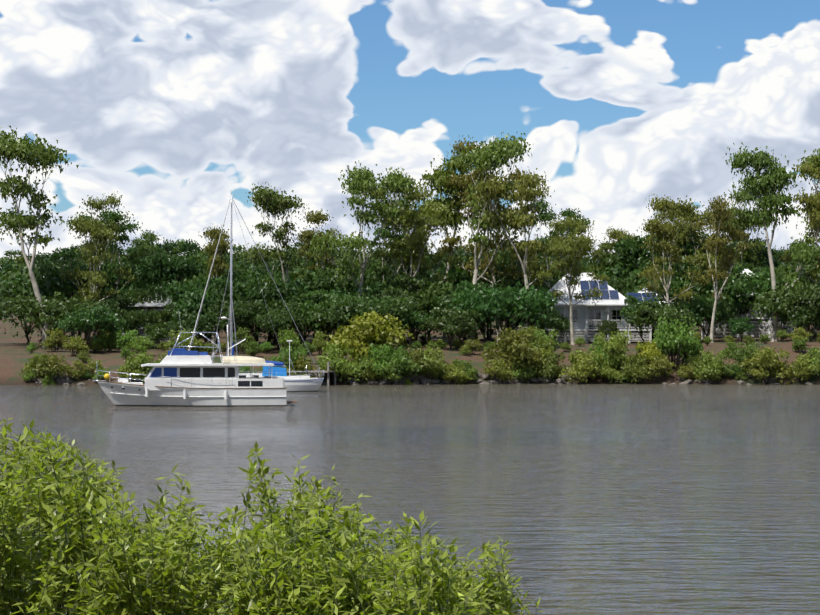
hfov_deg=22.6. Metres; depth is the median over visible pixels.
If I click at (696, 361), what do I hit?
shrub
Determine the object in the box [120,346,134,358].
shrub
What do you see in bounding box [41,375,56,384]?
shrub
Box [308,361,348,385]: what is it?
jetty
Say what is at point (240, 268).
broad tree
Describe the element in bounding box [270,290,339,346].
tree
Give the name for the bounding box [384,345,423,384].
shrub
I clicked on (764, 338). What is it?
shrub
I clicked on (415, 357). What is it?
shrub
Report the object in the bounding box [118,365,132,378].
shrub
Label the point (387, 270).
tree
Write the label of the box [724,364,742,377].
shrub
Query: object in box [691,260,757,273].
tree
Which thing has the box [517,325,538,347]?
shrub
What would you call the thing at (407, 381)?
shrub
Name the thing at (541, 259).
broad tree
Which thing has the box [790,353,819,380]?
shrub
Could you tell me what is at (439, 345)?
shrub
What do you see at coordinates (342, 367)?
shrub
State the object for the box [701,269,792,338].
house
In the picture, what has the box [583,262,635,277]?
tree
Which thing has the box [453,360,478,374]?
shrub
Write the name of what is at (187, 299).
tree
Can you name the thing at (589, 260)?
broad tree
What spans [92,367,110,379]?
shrub
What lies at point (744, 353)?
shrub
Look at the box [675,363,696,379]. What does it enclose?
shrub
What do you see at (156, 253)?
broad tree
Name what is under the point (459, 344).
shrub
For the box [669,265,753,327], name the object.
tree
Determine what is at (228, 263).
broad tree
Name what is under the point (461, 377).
shrub
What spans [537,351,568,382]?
shrub
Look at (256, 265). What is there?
tree
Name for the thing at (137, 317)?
screen tree
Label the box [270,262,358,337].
tree
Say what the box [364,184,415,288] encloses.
eucalyptus tree
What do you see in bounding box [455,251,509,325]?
broad tree
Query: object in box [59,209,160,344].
eucalyptus tree
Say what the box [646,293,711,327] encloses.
tree
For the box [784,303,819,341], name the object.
tree
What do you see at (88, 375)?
shrub
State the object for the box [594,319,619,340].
screen tree
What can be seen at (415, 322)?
tree
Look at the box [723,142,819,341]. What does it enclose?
eucalyptus tree
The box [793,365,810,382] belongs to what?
shrub
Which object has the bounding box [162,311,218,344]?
tree
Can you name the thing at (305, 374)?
shrub
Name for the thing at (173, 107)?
sky
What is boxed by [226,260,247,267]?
broad tree
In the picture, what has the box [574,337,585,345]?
shrub
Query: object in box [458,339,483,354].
shrub
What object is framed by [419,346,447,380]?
shrub
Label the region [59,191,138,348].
eucalyptus tree
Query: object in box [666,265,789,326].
tree
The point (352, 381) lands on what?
shore rocks
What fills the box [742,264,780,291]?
tree
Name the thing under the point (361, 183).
eucalyptus tree
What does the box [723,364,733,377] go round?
shrub
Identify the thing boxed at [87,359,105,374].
shrub
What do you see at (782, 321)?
screen tree
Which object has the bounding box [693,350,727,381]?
shrub
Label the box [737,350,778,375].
shrub
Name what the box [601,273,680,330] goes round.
tree
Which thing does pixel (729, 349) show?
shrub
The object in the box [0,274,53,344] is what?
tree
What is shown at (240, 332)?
shrub
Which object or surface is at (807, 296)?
tree
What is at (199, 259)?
eucalyptus tree
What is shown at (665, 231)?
eucalyptus tree
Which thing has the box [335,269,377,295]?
tree
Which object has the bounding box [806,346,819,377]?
shrub
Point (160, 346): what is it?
shrub
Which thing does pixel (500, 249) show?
broad tree
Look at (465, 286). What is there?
tree
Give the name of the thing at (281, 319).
tree
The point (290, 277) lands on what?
tree
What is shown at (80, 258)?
broad tree
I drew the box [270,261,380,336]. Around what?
tree
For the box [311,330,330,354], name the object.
shrub
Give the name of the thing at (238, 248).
broad tree
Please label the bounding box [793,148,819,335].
eucalyptus tree
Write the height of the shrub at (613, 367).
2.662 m
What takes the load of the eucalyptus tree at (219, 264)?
on the ground
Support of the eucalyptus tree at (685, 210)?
on the ground
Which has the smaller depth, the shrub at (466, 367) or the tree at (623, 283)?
the shrub at (466, 367)
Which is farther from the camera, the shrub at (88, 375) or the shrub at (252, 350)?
the shrub at (252, 350)
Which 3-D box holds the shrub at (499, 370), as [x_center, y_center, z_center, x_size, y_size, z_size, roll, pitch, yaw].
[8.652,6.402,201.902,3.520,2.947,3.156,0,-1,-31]
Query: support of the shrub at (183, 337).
on the ground
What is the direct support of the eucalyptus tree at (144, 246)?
on the ground
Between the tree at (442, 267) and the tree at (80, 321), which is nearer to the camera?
the tree at (80, 321)
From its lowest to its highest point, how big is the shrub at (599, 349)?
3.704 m
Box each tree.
[0,126,78,348]
[0,249,25,267]
[0,255,39,276]
[0,259,113,333]
[0,268,119,346]
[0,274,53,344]
[0,291,98,348]
[25,252,62,266]
[32,246,119,342]
[48,244,101,262]
[53,305,128,346]
[58,254,117,267]
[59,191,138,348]
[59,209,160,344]
[61,298,128,339]
[68,270,159,333]
[101,283,173,335]
[117,307,161,342]
[118,247,140,258]
[120,230,166,284]
[128,239,207,300]
[137,250,182,258]
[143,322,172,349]
[151,303,180,341]
[162,239,210,282]
[162,270,233,342]
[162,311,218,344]
[163,276,241,342]
[175,267,308,346]
[186,244,226,257]
[189,254,235,271]
[198,223,236,343]
[200,296,299,346]
[201,274,302,337]
[220,245,279,264]
[222,243,246,254]
[222,264,281,345]
[225,262,293,341]
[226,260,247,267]
[229,259,288,337]
[236,182,308,348]
[247,299,304,349]
[252,301,306,346]
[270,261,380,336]
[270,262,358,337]
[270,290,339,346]
[273,244,299,263]
[279,252,322,329]
[282,240,308,261]
[292,207,353,339]
[295,289,366,341]
[299,246,347,261]
[301,160,423,296]
[306,292,417,336]
[309,286,374,345]
[332,247,399,270]
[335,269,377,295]
[357,259,393,271]
[361,177,465,344]
[363,276,426,329]
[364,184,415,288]
[364,286,423,330]
[369,251,424,336]
[378,273,454,340]
[386,309,437,347]
[398,144,502,341]
[407,247,527,338]
[407,265,489,341]
[416,283,514,340]
[419,307,480,349]
[431,135,542,341]
[432,243,465,256]
[442,280,519,342]
[446,267,502,339]
[449,131,548,341]
[450,281,559,336]
[454,247,481,260]
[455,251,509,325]
[467,168,570,325]
[471,263,564,330]
[477,277,523,333]
[495,245,510,252]
[505,250,554,264]
[510,308,559,333]
[529,197,593,271]
[530,215,609,344]
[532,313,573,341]
[544,255,589,270]
[583,255,595,266]
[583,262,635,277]
[585,252,639,276]
[586,239,617,272]
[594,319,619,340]
[599,221,737,280]
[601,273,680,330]
[602,228,637,254]
[602,256,679,336]
[607,279,636,295]
[620,295,659,341]
[624,299,694,338]
[637,193,714,323]
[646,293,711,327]
[649,195,742,325]
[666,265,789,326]
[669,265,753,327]
[669,269,719,327]
[685,296,738,337]
[688,195,755,342]
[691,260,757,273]
[708,184,784,264]
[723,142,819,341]
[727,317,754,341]
[733,247,781,271]
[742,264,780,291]
[750,245,788,264]
[751,283,818,334]
[761,260,819,291]
[761,309,793,340]
[774,159,819,283]
[775,241,802,259]
[784,281,819,327]
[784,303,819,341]
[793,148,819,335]
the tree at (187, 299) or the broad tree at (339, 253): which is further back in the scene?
the broad tree at (339, 253)
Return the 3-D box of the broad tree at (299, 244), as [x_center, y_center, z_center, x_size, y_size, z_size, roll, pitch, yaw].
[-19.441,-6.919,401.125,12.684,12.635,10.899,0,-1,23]
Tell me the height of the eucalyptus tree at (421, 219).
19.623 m
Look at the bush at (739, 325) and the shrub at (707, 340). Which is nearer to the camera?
the shrub at (707, 340)
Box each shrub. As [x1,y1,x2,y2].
[19,353,56,378]
[22,354,47,377]
[22,371,35,381]
[26,342,37,352]
[35,353,69,383]
[39,328,68,351]
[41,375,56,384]
[62,336,89,355]
[65,360,93,379]
[76,350,92,362]
[78,370,92,378]
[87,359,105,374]
[88,338,101,352]
[89,327,122,352]
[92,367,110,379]
[115,329,137,350]
[116,357,141,381]
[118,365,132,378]
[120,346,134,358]
[124,351,154,381]
[126,335,155,353]
[140,360,159,382]
[155,341,168,350]
[158,351,167,361]
[163,329,203,353]
[197,342,216,354]
[213,344,223,352]
[220,342,227,351]
[226,327,254,353]
[239,366,255,372]
[244,341,263,356]
[258,342,273,353]
[259,356,278,372]
[271,346,314,374]
[278,328,301,351]
[280,355,315,375]
[297,341,316,355]
[298,368,313,377]
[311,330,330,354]
[316,342,363,382]
[328,311,413,362]
[349,353,378,381]
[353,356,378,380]
[356,346,388,364]
[368,343,393,379]
[371,359,402,384]
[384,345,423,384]
[398,339,407,346]
[402,364,425,380]
[404,348,449,382]
[404,378,413,384]
[411,341,421,350]
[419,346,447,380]
[423,369,448,378]
[425,341,434,349]
[434,339,447,348]
[441,364,468,384]
[446,359,468,369]
[451,338,462,348]
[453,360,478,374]
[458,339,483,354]
[460,346,470,355]
[460,368,478,382]
[478,327,542,379]
[482,358,513,382]
[483,341,496,351]
[511,359,540,383]
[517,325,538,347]
[530,328,559,350]
[530,348,552,377]
[531,337,553,356]
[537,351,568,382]
[558,350,602,383]
[560,342,570,351]
[568,349,585,362]
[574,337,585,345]
[588,343,615,376]
[588,369,599,379]
[595,330,632,370]
[595,358,624,383]
[601,353,628,370]
[619,353,648,383]
[620,375,630,381]
[621,360,643,382]
[628,341,663,366]
[643,354,676,381]
[651,332,662,348]
[654,316,703,371]
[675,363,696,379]
[687,354,706,378]
[688,329,702,342]
[691,366,721,383]
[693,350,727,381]
[703,336,712,345]
[718,342,741,355]
[723,335,735,344]
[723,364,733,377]
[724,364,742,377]
[727,342,764,373]
[735,372,748,379]
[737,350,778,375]
[741,346,802,384]
[742,335,755,343]
[759,334,770,343]
[775,329,788,341]
[788,327,812,341]
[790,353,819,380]
[791,338,808,352]
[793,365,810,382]
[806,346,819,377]
[807,347,819,375]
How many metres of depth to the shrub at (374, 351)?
199.84 m
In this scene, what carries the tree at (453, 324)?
on the ground
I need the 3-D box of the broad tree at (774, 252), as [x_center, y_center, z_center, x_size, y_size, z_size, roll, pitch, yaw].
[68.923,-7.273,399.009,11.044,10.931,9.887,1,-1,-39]
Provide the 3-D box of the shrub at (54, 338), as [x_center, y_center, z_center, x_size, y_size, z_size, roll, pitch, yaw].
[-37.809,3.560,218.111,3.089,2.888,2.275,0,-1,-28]
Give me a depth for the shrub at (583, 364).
201.58 m
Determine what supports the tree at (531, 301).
on the ground
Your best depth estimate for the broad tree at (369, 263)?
283.89 m
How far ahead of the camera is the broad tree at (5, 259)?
404.26 m
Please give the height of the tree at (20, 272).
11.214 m
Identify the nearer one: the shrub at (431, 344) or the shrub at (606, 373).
the shrub at (606, 373)
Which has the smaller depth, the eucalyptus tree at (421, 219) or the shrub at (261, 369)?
the shrub at (261, 369)
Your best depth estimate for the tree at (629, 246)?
242.35 m
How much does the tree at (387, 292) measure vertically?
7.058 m
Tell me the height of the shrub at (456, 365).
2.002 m
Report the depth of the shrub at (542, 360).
203.24 m
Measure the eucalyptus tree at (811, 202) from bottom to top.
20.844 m
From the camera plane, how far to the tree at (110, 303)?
224.03 m
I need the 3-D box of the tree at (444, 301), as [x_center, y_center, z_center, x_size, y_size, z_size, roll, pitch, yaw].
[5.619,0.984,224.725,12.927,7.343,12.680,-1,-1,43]
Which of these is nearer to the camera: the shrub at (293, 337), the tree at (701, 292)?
the shrub at (293, 337)
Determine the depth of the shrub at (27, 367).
200.24 m
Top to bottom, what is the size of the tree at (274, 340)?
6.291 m
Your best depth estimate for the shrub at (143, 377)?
199.61 m
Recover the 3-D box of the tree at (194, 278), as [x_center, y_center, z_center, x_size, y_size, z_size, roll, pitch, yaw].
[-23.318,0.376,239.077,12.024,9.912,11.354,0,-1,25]
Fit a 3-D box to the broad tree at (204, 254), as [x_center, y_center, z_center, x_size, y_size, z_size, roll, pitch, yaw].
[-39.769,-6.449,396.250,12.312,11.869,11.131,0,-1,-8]
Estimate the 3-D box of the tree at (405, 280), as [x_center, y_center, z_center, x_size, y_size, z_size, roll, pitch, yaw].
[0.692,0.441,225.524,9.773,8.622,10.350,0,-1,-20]
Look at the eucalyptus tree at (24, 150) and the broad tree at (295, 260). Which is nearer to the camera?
the eucalyptus tree at (24, 150)
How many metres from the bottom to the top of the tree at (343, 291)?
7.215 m
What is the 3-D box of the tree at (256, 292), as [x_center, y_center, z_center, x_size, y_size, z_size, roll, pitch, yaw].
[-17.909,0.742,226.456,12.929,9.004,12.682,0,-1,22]
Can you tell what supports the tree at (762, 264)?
on the ground
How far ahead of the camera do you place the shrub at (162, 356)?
201.66 m
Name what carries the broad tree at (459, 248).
on the ground
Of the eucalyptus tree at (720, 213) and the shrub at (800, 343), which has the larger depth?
the eucalyptus tree at (720, 213)
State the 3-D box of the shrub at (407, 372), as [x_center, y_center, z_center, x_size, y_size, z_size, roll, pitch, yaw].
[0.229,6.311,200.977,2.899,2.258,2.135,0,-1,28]
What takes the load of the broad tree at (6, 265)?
on the ground
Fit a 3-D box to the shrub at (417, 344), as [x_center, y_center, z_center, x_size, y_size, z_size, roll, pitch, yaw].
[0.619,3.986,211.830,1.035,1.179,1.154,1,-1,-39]
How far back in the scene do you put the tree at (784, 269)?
233.70 m
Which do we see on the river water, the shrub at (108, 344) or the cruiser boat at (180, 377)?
the cruiser boat at (180, 377)
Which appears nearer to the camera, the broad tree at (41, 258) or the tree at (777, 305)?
the tree at (777, 305)
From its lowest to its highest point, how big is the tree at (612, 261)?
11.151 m
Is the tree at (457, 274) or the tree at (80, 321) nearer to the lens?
the tree at (80, 321)
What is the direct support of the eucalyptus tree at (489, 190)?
on the ground
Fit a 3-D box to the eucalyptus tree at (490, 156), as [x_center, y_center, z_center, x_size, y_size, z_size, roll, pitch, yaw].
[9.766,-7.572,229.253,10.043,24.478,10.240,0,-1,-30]
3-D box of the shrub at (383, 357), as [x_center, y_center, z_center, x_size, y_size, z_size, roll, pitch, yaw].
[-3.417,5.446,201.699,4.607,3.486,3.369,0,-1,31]
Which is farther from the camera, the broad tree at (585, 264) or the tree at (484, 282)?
the broad tree at (585, 264)
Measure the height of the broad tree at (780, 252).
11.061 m
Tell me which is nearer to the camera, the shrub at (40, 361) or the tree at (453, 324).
the shrub at (40, 361)
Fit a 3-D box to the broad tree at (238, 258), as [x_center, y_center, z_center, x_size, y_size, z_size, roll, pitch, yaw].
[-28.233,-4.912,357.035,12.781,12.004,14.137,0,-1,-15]
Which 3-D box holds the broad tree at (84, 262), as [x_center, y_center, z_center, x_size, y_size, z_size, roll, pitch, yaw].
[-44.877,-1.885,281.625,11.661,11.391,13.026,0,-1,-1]
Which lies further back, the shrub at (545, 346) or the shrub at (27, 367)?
the shrub at (545, 346)
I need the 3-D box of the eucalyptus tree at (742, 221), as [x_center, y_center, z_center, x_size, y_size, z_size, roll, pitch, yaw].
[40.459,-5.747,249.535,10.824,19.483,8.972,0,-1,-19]
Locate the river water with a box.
[0,384,819,614]
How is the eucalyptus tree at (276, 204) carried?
on the ground
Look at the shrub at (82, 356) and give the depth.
206.56 m
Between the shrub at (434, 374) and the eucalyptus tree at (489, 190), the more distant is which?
the eucalyptus tree at (489, 190)
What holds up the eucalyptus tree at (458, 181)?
on the ground
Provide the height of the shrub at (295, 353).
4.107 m
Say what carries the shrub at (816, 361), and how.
on the ground
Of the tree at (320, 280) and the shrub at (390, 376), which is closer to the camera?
the shrub at (390, 376)
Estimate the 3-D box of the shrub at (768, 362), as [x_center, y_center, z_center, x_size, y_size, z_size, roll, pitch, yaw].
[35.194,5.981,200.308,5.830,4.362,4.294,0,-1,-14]
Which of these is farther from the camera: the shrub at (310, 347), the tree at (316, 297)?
the tree at (316, 297)
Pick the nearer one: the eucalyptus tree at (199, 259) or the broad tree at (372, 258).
the eucalyptus tree at (199, 259)
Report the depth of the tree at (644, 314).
216.30 m
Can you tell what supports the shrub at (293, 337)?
on the ground
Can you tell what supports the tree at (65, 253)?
on the ground
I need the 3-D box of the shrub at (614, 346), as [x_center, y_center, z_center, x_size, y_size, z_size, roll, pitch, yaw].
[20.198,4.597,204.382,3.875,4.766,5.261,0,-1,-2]
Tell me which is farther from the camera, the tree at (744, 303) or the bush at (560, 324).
the tree at (744, 303)
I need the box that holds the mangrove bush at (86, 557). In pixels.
[0,418,543,614]
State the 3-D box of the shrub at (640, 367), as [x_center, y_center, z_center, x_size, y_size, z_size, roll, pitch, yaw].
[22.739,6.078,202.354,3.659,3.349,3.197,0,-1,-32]
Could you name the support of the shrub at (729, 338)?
on the ground
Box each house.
[121,294,194,348]
[512,273,664,343]
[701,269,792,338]
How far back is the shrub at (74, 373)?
200.90 m
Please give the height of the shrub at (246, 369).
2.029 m
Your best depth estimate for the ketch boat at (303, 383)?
177.12 m
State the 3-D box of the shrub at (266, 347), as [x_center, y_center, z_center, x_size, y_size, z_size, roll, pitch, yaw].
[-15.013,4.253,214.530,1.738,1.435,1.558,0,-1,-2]
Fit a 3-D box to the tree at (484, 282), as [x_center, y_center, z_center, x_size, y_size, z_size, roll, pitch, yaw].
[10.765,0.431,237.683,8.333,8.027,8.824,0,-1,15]
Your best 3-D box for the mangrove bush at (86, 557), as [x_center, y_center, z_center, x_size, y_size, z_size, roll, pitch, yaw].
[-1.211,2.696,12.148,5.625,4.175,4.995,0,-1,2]
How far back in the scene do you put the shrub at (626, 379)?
202.51 m
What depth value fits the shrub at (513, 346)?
202.82 m
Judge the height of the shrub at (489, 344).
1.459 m
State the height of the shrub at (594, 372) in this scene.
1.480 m
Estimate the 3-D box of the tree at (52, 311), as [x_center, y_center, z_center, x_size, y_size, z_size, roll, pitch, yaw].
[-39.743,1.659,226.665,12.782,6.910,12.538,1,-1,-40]
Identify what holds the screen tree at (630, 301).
on the ground
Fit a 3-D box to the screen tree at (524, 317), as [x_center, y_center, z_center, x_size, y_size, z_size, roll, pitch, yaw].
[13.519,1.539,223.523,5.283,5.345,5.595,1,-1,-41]
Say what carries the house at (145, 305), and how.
on the ground
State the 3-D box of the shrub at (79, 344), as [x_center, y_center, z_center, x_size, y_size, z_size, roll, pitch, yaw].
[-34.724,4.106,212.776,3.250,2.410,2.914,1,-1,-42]
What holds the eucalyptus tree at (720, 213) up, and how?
on the ground
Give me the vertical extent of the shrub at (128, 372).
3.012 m
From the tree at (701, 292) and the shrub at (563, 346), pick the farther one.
the tree at (701, 292)
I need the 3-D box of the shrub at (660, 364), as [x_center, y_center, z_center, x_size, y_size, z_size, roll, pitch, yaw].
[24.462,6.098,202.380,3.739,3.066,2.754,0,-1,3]
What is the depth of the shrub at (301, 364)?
198.58 m
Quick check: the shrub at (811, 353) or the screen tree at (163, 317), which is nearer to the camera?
the shrub at (811, 353)
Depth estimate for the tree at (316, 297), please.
218.73 m
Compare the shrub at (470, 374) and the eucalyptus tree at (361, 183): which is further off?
the eucalyptus tree at (361, 183)
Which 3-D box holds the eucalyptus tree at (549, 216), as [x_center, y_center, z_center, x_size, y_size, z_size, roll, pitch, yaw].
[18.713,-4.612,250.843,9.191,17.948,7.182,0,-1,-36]
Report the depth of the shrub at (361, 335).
202.03 m
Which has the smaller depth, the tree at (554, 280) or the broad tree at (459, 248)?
the tree at (554, 280)
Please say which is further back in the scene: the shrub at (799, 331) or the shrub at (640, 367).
the shrub at (799, 331)
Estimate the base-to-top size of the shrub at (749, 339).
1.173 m
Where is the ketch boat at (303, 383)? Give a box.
[188,190,323,391]
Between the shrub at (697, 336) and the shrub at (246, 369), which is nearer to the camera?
the shrub at (246, 369)
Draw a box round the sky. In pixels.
[0,0,819,262]
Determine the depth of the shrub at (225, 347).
218.23 m
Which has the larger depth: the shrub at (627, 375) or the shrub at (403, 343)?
the shrub at (403, 343)
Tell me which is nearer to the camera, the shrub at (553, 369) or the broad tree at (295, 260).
the shrub at (553, 369)
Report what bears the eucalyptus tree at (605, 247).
on the ground
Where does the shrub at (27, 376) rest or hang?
on the ground
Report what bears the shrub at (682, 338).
on the ground
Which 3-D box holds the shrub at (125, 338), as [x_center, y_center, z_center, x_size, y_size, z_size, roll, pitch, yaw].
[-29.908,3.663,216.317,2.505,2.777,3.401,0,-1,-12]
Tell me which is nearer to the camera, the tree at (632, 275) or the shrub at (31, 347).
the shrub at (31, 347)
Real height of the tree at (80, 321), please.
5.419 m
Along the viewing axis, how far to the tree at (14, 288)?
235.09 m
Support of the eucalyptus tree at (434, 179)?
on the ground
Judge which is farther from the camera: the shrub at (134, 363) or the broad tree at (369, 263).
the broad tree at (369, 263)
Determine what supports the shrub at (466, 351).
on the ground
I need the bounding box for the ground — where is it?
[0,314,819,384]
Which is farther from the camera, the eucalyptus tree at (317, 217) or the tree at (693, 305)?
the eucalyptus tree at (317, 217)
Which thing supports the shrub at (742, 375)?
on the ground
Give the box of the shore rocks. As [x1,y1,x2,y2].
[32,371,819,384]
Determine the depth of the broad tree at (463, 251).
353.12 m
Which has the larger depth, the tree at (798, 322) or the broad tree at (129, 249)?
the broad tree at (129, 249)
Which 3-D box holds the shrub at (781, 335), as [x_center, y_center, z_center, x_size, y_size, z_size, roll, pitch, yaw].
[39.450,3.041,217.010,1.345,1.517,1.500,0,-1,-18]
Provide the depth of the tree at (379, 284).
235.55 m
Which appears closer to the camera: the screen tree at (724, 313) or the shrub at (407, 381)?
the shrub at (407, 381)
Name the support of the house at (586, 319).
on the ground
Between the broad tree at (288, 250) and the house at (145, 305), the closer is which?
the house at (145, 305)
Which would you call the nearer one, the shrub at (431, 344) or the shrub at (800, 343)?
the shrub at (800, 343)
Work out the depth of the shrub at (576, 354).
204.93 m
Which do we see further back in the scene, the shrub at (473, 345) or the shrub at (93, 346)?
the shrub at (93, 346)
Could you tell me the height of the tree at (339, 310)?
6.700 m
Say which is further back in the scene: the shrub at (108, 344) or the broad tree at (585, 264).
the broad tree at (585, 264)
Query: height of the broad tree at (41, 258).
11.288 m
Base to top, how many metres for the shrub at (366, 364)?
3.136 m
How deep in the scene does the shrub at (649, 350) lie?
203.27 m
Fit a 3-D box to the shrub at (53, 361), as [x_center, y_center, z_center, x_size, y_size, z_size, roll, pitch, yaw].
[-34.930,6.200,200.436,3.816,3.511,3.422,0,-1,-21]
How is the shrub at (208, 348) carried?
on the ground
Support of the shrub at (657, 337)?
on the ground
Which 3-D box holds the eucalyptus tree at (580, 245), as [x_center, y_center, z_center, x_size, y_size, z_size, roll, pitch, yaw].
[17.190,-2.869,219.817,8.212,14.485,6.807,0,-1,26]
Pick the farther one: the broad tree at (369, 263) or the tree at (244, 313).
the broad tree at (369, 263)
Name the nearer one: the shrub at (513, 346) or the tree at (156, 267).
the shrub at (513, 346)
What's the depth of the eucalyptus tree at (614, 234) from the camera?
248.50 m
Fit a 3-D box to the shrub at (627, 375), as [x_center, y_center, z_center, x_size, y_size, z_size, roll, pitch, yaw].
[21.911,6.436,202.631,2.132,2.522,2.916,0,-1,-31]
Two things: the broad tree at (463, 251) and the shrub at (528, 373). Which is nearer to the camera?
the shrub at (528, 373)
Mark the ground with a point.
(15, 356)
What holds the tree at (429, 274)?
on the ground
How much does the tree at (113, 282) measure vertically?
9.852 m
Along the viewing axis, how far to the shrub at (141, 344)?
210.29 m
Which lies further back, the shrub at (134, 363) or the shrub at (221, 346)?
the shrub at (221, 346)
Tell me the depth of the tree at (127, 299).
236.80 m
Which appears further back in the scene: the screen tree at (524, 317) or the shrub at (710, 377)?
the screen tree at (524, 317)
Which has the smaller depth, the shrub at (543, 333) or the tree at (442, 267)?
the shrub at (543, 333)
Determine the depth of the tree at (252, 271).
237.33 m
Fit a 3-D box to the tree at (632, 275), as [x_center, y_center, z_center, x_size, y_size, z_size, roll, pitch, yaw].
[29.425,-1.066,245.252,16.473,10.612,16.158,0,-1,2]

